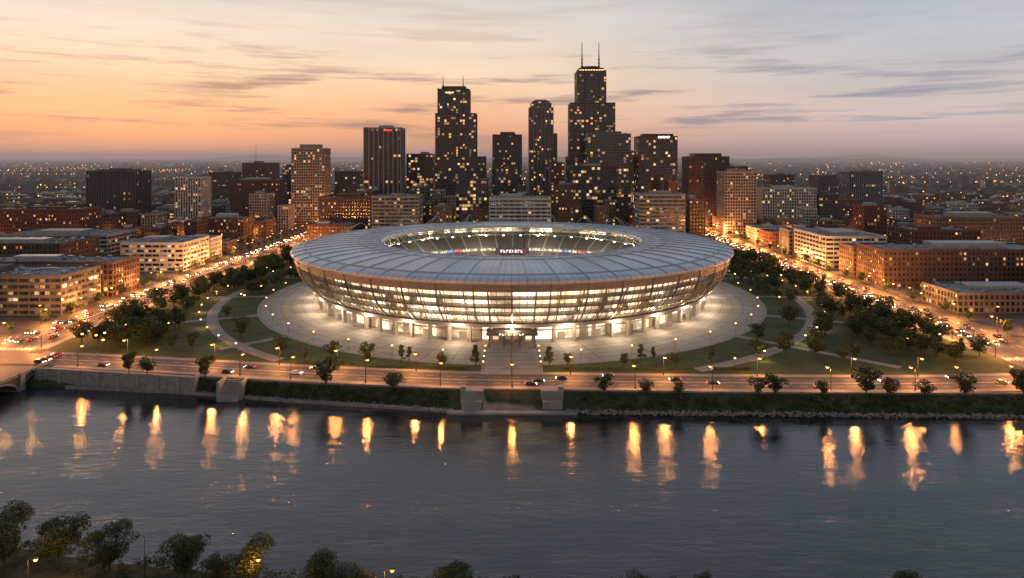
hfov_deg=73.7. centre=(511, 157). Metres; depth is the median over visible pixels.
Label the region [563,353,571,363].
deciduous tree
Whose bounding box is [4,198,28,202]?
brick building
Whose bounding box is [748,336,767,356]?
deciduous tree
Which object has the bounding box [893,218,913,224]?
brick building
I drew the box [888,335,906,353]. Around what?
deciduous tree
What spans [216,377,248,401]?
bank stairs
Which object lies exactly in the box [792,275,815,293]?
deciduous tree
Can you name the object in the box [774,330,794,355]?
deciduous tree
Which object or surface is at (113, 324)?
deciduous tree
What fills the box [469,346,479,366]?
evergreen tree
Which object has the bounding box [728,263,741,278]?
deciduous tree
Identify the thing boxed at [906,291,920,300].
deciduous tree
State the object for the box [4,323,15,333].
deciduous tree
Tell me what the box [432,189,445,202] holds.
office building
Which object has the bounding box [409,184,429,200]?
office building
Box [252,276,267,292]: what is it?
deciduous tree
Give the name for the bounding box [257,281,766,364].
plaza
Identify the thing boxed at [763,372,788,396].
deciduous tree
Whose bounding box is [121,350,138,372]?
deciduous tree
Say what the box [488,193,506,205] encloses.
brick building
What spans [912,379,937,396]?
deciduous tree
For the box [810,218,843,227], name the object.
office building
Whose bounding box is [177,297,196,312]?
deciduous tree
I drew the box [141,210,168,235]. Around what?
office building
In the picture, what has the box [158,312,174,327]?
deciduous tree
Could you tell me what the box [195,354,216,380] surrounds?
deciduous tree
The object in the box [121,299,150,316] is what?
deciduous tree
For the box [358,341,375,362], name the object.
deciduous tree
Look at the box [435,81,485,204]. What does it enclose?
stepped skyscraper
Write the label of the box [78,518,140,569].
deciduous tree
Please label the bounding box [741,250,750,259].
deciduous tree
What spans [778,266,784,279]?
evergreen tree
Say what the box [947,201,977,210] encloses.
office building
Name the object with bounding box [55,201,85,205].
brick building
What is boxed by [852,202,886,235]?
brick tower block
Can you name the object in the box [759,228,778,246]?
brick building
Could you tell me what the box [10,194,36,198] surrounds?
brick building
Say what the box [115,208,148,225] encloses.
brick building
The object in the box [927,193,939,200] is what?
brick building
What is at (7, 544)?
deciduous tree
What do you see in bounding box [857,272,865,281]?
deciduous tree
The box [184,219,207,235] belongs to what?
brick building
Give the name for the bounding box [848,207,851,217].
brick building
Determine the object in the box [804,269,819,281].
deciduous tree
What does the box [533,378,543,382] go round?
car
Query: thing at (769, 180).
brick office building
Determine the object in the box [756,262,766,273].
deciduous tree
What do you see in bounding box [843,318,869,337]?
deciduous tree
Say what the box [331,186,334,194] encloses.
brick building
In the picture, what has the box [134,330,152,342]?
deciduous tree
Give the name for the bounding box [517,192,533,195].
brick building
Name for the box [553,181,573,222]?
office building
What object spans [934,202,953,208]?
office building
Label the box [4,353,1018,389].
riverside road
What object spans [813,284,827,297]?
deciduous tree
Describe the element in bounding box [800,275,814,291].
deciduous tree
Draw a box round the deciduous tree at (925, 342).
[917,335,932,353]
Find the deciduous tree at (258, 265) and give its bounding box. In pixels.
[254,262,270,275]
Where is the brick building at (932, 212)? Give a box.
[925,209,951,213]
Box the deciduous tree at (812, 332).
[807,327,823,340]
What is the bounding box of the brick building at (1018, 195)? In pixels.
[1008,193,1023,197]
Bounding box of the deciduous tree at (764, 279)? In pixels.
[760,277,771,287]
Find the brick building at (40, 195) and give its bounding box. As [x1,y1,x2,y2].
[32,193,44,198]
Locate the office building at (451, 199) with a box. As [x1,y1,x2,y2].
[447,193,455,221]
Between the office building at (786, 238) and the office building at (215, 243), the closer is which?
the office building at (215, 243)
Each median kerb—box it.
[22,235,306,341]
[706,232,990,340]
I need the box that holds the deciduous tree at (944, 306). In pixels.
[939,300,951,311]
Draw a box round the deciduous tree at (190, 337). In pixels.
[184,331,200,349]
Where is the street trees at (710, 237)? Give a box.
[0,199,983,288]
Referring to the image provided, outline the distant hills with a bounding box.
[0,155,1023,161]
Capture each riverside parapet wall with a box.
[202,375,459,389]
[564,389,1022,394]
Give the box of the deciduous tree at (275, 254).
[271,251,280,258]
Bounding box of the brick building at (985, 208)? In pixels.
[978,205,1009,211]
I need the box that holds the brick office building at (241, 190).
[230,177,286,221]
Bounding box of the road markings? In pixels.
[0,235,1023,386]
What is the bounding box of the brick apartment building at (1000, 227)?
[913,211,1023,243]
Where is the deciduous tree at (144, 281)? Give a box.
[140,277,148,284]
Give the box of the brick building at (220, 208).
[211,205,224,213]
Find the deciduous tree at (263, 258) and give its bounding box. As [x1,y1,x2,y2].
[259,255,270,264]
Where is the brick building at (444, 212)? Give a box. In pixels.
[433,203,453,222]
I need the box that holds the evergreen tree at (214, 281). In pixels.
[212,275,218,290]
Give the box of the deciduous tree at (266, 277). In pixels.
[256,275,269,291]
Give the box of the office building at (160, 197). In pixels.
[152,192,169,204]
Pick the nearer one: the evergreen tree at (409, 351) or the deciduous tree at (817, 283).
the evergreen tree at (409, 351)
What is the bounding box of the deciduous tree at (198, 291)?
[190,281,208,296]
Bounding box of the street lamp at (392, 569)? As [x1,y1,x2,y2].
[384,567,394,577]
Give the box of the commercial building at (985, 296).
[922,281,1023,312]
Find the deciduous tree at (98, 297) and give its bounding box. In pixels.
[94,292,103,302]
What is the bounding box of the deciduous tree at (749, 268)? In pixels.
[742,265,761,277]
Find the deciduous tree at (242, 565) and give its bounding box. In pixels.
[219,531,276,577]
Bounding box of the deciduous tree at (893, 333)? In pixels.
[888,326,901,339]
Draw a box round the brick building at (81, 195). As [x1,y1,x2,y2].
[75,193,85,196]
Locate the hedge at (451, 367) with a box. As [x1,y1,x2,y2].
[430,366,468,368]
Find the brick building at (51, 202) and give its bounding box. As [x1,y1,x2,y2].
[19,200,55,203]
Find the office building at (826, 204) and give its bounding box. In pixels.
[816,191,837,218]
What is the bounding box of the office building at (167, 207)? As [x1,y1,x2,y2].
[157,204,174,210]
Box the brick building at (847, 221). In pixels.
[843,218,851,224]
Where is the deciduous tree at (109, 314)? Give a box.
[105,306,123,320]
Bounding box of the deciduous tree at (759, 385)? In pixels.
[746,375,770,396]
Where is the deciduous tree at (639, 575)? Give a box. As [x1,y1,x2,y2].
[626,568,647,577]
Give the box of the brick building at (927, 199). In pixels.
[914,195,933,203]
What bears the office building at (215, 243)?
on the city block pavement at (901, 291)
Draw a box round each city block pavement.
[0,314,1023,336]
[101,222,921,300]
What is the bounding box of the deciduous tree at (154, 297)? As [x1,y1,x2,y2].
[146,288,169,307]
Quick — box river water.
[0,387,1023,577]
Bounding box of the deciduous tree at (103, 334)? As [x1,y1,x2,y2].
[100,325,114,340]
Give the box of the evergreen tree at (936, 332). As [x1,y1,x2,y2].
[933,329,941,353]
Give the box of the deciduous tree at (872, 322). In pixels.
[862,317,881,332]
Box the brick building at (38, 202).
[28,201,46,204]
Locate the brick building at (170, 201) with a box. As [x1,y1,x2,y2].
[166,197,174,204]
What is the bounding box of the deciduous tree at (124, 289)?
[119,283,128,294]
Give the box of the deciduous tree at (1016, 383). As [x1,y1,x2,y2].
[1009,368,1023,396]
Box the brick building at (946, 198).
[941,196,956,200]
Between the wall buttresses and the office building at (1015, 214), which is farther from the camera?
the office building at (1015, 214)
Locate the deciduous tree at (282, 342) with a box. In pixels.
[273,335,288,353]
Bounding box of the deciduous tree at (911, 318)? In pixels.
[899,310,920,328]
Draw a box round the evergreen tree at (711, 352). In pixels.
[708,346,714,364]
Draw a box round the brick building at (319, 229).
[307,221,358,239]
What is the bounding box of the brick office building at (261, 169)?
[242,156,279,178]
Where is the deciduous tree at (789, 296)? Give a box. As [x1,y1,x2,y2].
[782,287,797,303]
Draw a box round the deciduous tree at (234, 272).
[223,269,243,287]
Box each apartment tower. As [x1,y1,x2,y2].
[175,174,210,218]
[291,144,330,225]
[717,169,756,233]
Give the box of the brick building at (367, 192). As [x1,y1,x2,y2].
[356,189,374,194]
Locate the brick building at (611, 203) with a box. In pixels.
[603,199,615,224]
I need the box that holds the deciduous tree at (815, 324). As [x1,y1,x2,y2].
[812,321,831,333]
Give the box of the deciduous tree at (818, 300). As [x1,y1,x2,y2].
[812,291,834,309]
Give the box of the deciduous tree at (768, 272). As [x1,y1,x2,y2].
[765,266,776,277]
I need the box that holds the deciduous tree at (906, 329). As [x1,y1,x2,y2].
[900,326,915,346]
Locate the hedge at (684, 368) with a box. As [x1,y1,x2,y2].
[634,367,694,370]
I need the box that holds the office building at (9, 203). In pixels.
[0,202,27,205]
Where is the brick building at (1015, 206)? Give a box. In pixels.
[1007,204,1023,209]
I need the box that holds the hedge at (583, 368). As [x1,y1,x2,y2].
[564,366,620,369]
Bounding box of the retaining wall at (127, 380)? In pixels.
[35,368,192,394]
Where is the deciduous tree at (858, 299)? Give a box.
[844,293,863,305]
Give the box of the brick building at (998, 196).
[988,195,1014,198]
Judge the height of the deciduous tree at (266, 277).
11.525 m
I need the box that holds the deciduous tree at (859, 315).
[849,308,876,333]
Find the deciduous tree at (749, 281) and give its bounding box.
[745,273,760,285]
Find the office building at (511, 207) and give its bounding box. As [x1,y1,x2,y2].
[489,194,550,221]
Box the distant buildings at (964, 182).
[0,164,1023,194]
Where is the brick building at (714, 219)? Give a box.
[712,215,716,228]
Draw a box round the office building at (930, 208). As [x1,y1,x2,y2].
[924,205,944,210]
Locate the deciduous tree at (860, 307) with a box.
[852,305,868,317]
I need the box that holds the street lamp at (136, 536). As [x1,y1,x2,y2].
[134,534,144,577]
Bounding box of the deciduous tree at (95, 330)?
[87,324,106,343]
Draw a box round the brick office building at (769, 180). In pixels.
[763,173,794,186]
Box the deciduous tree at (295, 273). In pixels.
[290,269,298,278]
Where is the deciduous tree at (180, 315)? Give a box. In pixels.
[171,308,189,327]
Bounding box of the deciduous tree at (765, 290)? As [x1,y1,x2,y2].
[759,283,773,295]
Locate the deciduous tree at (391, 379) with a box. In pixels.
[383,372,403,388]
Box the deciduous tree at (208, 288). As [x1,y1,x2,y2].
[199,280,211,295]
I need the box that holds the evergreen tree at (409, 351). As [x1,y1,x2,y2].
[406,346,411,360]
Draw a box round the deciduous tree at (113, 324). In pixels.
[105,321,125,346]
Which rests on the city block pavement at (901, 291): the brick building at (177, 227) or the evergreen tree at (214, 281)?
the brick building at (177, 227)
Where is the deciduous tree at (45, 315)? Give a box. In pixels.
[39,311,51,320]
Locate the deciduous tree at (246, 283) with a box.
[244,280,256,293]
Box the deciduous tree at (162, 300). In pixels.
[155,296,169,309]
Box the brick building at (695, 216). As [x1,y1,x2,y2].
[686,195,704,236]
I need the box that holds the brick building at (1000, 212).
[990,210,1009,213]
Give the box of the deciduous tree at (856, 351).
[846,340,865,356]
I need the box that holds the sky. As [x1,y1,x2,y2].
[0,0,1023,159]
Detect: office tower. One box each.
[86,168,151,212]
[282,164,290,203]
[335,170,362,194]
[363,125,404,193]
[406,152,434,199]
[492,132,521,194]
[496,166,517,194]
[567,163,616,224]
[585,131,630,224]
[631,150,633,201]
[634,134,677,191]
[682,153,729,226]
[730,164,747,170]
[809,174,837,193]
[838,169,882,204]
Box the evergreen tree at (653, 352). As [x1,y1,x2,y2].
[651,347,655,357]
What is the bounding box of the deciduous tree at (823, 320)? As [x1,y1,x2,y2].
[811,310,838,335]
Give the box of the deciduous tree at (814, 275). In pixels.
[800,272,817,278]
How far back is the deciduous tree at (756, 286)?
446.23 m
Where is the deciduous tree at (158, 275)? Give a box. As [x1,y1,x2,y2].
[156,272,163,281]
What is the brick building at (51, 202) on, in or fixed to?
on the city block pavement at (901, 291)
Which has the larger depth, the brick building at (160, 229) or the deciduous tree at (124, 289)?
the brick building at (160, 229)
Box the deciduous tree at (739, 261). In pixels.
[734,259,748,269]
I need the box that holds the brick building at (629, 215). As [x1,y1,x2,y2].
[626,206,633,225]
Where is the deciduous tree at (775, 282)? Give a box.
[765,274,782,286]
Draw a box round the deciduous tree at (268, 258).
[265,254,277,262]
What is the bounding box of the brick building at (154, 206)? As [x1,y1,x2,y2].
[152,203,162,210]
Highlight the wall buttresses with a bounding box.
[38,369,199,394]
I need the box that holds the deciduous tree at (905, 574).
[890,569,922,577]
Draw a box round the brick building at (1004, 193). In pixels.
[1000,192,1015,195]
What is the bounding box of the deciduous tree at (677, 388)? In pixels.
[673,381,684,394]
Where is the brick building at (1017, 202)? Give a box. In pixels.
[1003,200,1023,204]
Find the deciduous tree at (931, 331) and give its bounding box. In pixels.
[926,325,940,335]
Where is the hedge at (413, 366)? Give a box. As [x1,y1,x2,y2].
[369,365,428,367]
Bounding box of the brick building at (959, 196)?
[952,193,961,199]
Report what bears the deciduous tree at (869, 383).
on the riverbank at (522, 397)
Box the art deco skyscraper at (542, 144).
[528,100,556,195]
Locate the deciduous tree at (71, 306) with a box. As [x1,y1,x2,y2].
[67,302,75,312]
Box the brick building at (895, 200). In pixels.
[883,195,903,206]
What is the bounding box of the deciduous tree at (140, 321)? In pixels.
[131,319,150,337]
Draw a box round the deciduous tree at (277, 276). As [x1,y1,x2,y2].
[268,268,284,286]
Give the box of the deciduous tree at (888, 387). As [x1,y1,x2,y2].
[880,376,900,395]
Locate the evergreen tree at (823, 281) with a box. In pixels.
[819,276,826,286]
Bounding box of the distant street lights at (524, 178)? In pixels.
[6,162,1021,198]
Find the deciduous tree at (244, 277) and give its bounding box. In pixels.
[237,273,247,286]
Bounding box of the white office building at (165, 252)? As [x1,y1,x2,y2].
[120,235,208,270]
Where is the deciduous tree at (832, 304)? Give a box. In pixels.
[819,297,843,314]
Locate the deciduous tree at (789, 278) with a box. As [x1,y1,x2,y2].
[786,273,797,287]
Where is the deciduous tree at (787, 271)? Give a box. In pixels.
[781,268,791,279]
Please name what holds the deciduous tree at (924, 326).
on the park lawn at (796, 361)
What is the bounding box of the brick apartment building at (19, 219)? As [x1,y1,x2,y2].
[0,206,101,233]
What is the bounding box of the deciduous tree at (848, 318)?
[844,315,862,329]
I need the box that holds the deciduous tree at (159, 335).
[151,327,167,342]
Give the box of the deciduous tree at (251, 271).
[246,268,262,279]
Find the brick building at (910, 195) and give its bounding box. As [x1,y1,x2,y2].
[900,193,930,197]
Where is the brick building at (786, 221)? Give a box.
[775,217,797,226]
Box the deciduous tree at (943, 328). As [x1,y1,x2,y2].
[927,323,953,339]
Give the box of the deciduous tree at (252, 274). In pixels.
[246,273,257,279]
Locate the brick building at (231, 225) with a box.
[200,213,253,242]
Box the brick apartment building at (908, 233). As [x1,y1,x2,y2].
[887,225,980,242]
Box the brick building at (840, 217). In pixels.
[838,216,848,219]
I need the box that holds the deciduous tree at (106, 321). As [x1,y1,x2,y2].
[98,317,116,325]
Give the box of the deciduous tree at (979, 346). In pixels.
[966,333,991,356]
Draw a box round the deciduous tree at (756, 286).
[752,279,764,293]
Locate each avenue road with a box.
[0,231,306,363]
[705,228,1023,367]
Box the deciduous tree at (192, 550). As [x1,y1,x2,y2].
[153,532,211,577]
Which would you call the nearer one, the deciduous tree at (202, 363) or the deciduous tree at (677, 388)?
the deciduous tree at (677, 388)
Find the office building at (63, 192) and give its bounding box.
[53,190,70,193]
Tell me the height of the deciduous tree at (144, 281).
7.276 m
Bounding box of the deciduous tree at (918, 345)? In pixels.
[910,333,932,352]
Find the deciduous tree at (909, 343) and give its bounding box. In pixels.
[900,331,916,349]
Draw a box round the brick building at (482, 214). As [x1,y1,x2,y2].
[475,206,488,221]
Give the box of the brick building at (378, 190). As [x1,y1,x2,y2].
[368,187,382,194]
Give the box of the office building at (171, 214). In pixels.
[161,210,174,219]
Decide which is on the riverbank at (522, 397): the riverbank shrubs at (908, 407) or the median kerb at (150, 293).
the riverbank shrubs at (908, 407)
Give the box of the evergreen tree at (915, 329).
[911,324,917,332]
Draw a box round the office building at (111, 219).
[101,210,123,228]
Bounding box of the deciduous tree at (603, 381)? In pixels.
[593,373,613,394]
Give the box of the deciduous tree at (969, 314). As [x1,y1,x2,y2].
[963,310,973,319]
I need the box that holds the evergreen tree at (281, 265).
[278,258,285,271]
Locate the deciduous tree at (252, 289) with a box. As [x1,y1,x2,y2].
[244,280,257,293]
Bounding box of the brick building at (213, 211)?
[211,208,216,215]
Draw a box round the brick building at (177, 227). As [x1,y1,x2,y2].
[166,221,183,234]
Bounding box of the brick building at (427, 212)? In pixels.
[423,201,434,223]
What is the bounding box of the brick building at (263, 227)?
[254,217,275,236]
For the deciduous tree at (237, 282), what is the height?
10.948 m
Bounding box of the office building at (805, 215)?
[797,207,816,227]
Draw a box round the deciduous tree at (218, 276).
[213,272,221,285]
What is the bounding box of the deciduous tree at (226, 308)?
[222,305,232,317]
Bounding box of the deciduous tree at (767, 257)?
[759,252,773,263]
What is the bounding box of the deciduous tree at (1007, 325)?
[997,318,1014,333]
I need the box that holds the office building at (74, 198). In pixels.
[52,196,84,199]
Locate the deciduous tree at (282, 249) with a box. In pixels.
[279,245,290,252]
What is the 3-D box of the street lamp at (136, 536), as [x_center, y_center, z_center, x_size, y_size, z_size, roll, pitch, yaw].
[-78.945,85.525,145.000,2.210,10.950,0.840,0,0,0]
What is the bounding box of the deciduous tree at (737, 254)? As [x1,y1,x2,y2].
[733,251,741,258]
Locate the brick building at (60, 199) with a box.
[48,197,69,203]
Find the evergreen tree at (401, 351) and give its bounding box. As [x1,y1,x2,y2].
[398,344,405,362]
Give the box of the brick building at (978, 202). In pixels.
[964,199,986,205]
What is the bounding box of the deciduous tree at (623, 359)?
[619,353,629,362]
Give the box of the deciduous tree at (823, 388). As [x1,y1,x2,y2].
[815,380,829,392]
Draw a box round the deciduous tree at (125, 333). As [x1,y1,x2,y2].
[105,323,135,346]
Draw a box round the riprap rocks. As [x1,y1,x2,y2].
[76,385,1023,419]
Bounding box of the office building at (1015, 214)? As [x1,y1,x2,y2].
[1004,212,1023,216]
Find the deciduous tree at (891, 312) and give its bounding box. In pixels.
[877,308,894,327]
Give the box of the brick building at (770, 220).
[757,217,775,224]
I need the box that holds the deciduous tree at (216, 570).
[200,551,232,577]
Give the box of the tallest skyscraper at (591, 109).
[565,49,614,182]
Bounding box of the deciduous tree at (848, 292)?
[845,290,857,299]
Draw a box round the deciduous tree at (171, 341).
[162,332,178,348]
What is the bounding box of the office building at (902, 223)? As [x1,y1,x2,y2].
[897,222,908,224]
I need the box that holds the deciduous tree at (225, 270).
[224,267,234,274]
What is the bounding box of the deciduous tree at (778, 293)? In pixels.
[771,286,783,298]
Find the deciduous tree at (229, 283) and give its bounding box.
[224,279,234,289]
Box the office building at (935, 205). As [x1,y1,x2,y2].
[925,204,944,206]
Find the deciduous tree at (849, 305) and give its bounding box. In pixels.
[844,300,857,313]
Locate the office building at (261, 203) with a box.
[249,191,274,217]
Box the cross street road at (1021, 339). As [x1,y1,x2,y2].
[0,337,1023,341]
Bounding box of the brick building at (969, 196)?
[962,193,987,199]
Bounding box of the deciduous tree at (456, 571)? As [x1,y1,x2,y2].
[433,559,473,577]
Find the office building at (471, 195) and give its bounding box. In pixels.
[456,176,487,221]
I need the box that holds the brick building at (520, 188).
[518,183,522,191]
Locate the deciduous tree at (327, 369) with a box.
[313,355,340,387]
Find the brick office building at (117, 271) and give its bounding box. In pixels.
[0,254,139,297]
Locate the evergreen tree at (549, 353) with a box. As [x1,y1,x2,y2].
[543,346,553,366]
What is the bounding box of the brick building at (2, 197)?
[0,195,12,199]
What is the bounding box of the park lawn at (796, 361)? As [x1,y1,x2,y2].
[47,256,1022,374]
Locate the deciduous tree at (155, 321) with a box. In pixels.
[143,314,170,340]
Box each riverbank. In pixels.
[0,547,263,577]
[25,367,1023,417]
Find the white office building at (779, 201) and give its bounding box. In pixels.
[757,185,816,219]
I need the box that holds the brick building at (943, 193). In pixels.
[934,191,951,199]
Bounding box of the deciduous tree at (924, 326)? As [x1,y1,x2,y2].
[918,321,935,334]
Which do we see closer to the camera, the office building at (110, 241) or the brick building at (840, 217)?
the office building at (110, 241)
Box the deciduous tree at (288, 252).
[284,250,290,262]
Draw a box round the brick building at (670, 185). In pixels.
[664,180,676,190]
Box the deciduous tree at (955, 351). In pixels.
[946,344,963,361]
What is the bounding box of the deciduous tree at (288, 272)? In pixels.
[285,268,293,277]
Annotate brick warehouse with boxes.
[856,240,1023,287]
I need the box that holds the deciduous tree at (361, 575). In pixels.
[345,564,375,577]
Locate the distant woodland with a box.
[0,161,1023,195]
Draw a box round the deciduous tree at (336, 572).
[324,560,359,577]
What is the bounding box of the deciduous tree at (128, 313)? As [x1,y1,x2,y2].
[111,305,139,320]
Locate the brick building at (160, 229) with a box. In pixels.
[144,223,171,236]
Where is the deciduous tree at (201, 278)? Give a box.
[198,275,212,284]
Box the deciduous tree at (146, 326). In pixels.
[131,323,161,344]
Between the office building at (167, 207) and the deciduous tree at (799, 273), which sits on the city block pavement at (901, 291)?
the office building at (167, 207)
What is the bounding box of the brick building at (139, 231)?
[115,225,141,238]
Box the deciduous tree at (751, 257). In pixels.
[744,253,755,261]
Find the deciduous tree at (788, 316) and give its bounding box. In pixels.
[778,305,801,324]
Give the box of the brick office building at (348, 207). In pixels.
[319,193,373,229]
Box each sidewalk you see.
[38,245,294,348]
[41,352,480,373]
[543,372,1011,377]
[731,248,972,348]
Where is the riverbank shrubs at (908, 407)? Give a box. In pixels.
[198,378,1023,415]
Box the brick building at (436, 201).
[424,198,444,204]
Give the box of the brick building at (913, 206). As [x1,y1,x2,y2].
[900,200,924,218]
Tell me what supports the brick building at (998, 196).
on the city block pavement at (901, 291)
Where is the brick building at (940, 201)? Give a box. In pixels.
[932,200,945,203]
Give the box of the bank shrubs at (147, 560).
[7,537,863,577]
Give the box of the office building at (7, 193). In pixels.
[0,192,19,195]
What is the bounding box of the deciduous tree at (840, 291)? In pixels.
[832,282,850,301]
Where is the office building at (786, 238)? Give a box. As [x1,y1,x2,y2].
[779,225,805,253]
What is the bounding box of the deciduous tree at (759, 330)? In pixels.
[748,323,766,338]
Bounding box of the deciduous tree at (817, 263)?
[812,258,820,266]
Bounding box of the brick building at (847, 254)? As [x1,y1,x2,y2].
[839,241,877,276]
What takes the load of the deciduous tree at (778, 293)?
on the park lawn at (796, 361)
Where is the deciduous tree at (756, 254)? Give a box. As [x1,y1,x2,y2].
[748,252,759,261]
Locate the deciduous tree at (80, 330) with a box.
[68,321,93,342]
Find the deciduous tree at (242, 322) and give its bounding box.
[232,314,251,339]
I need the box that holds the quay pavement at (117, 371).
[41,367,193,376]
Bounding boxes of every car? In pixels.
[9,337,18,341]
[33,359,45,363]
[45,354,57,358]
[97,362,109,366]
[221,368,233,373]
[244,364,255,368]
[291,370,301,374]
[525,380,536,385]
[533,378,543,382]
[556,375,566,379]
[669,376,680,380]
[707,380,718,384]
[945,374,956,378]
[994,379,1008,384]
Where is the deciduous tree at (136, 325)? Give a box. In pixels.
[134,322,152,342]
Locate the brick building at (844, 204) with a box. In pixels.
[838,198,861,215]
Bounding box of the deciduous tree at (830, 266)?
[825,262,833,270]
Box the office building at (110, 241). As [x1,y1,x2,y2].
[2,228,136,254]
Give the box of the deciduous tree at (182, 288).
[170,284,194,303]
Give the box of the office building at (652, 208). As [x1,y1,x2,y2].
[633,191,685,232]
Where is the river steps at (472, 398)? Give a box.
[447,385,576,414]
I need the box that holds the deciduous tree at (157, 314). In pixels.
[146,308,171,325]
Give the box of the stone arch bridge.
[0,359,51,391]
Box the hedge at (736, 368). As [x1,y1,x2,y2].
[710,367,751,369]
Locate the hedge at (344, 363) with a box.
[296,362,355,364]
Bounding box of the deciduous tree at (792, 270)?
[789,267,801,276]
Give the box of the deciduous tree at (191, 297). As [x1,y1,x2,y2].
[183,295,200,306]
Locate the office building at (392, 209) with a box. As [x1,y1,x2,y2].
[372,193,422,227]
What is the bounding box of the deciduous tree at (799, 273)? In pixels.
[793,270,805,279]
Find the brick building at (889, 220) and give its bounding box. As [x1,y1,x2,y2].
[887,217,891,224]
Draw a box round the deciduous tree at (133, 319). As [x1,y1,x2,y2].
[123,316,148,338]
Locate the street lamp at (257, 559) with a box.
[250,557,260,577]
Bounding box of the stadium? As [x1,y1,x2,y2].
[290,214,733,347]
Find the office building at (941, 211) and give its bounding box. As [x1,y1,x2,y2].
[940,209,981,213]
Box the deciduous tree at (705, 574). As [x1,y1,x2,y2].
[692,570,712,577]
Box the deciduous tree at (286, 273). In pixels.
[276,267,287,278]
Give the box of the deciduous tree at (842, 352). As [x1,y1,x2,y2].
[835,345,848,360]
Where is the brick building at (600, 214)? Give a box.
[593,205,608,223]
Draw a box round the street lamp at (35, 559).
[27,557,38,577]
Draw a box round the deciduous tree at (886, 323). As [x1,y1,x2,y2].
[875,316,900,340]
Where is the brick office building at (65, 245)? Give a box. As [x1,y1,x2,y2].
[0,236,97,255]
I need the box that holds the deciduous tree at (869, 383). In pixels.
[851,364,883,397]
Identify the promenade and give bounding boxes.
[52,365,1021,392]
[480,365,543,373]
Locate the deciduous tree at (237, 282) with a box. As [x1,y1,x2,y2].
[230,274,244,288]
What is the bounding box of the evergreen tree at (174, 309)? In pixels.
[170,306,180,328]
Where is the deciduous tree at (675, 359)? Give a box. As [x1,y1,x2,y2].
[669,352,682,365]
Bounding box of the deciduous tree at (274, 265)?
[267,262,278,272]
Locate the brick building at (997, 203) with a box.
[985,201,1010,206]
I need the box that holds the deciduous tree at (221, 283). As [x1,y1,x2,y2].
[217,277,228,288]
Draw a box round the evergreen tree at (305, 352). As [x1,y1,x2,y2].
[301,347,307,362]
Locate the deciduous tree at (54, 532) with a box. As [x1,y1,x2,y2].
[31,511,93,566]
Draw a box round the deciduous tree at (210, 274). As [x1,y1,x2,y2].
[207,272,220,278]
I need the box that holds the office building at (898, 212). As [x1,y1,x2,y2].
[887,206,908,222]
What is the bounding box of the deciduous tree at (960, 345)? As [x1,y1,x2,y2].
[943,339,967,360]
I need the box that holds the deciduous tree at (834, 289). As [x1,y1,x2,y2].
[829,284,841,298]
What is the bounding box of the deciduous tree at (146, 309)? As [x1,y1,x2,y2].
[139,306,155,317]
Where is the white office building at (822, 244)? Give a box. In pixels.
[794,228,886,268]
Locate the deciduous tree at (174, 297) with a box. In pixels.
[168,292,180,306]
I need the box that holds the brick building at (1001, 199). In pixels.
[990,197,1012,201]
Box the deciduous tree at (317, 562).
[302,547,338,577]
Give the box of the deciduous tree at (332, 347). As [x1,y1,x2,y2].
[322,340,341,355]
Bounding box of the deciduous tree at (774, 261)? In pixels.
[766,258,779,266]
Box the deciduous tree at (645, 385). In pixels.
[638,377,654,394]
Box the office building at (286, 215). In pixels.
[278,204,294,229]
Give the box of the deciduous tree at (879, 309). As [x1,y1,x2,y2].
[869,302,888,322]
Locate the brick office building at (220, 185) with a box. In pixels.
[209,171,240,200]
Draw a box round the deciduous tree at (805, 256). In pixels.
[802,253,807,260]
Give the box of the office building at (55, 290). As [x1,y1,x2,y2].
[0,264,100,315]
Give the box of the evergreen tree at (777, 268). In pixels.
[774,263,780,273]
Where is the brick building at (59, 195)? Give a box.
[48,194,74,197]
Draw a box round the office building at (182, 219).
[168,217,190,222]
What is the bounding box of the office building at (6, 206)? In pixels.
[0,203,23,208]
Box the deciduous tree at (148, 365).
[136,356,156,373]
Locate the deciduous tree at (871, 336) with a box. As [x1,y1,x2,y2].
[862,327,877,341]
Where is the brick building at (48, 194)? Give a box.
[43,193,54,196]
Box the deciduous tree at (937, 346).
[928,335,946,356]
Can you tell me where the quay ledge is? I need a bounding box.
[65,385,452,412]
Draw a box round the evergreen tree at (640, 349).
[637,344,645,362]
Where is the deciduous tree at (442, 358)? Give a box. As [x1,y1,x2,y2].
[436,351,447,362]
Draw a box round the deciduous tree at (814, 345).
[805,335,827,355]
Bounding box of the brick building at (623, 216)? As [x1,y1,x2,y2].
[621,213,625,225]
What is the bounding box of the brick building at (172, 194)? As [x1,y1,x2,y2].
[167,192,174,197]
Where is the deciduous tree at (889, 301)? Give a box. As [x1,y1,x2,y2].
[874,295,895,309]
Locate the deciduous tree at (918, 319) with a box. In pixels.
[912,310,935,333]
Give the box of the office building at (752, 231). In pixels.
[746,224,784,242]
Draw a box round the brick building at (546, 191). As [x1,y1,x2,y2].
[543,185,549,195]
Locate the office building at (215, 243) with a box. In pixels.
[189,234,221,259]
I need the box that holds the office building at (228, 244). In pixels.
[222,238,236,253]
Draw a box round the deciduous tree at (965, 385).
[953,371,977,397]
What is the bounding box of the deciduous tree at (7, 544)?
[0,499,35,566]
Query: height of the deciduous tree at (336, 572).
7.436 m
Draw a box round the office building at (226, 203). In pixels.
[211,199,229,212]
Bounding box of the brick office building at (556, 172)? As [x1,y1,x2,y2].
[549,160,563,221]
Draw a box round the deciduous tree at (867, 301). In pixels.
[860,295,874,307]
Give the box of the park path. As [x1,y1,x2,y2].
[173,273,913,371]
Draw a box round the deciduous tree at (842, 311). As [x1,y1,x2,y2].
[834,305,849,318]
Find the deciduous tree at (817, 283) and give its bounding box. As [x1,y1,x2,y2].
[812,279,824,289]
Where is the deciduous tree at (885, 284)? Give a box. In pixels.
[880,282,889,288]
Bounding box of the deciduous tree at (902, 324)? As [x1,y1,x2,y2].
[886,312,913,332]

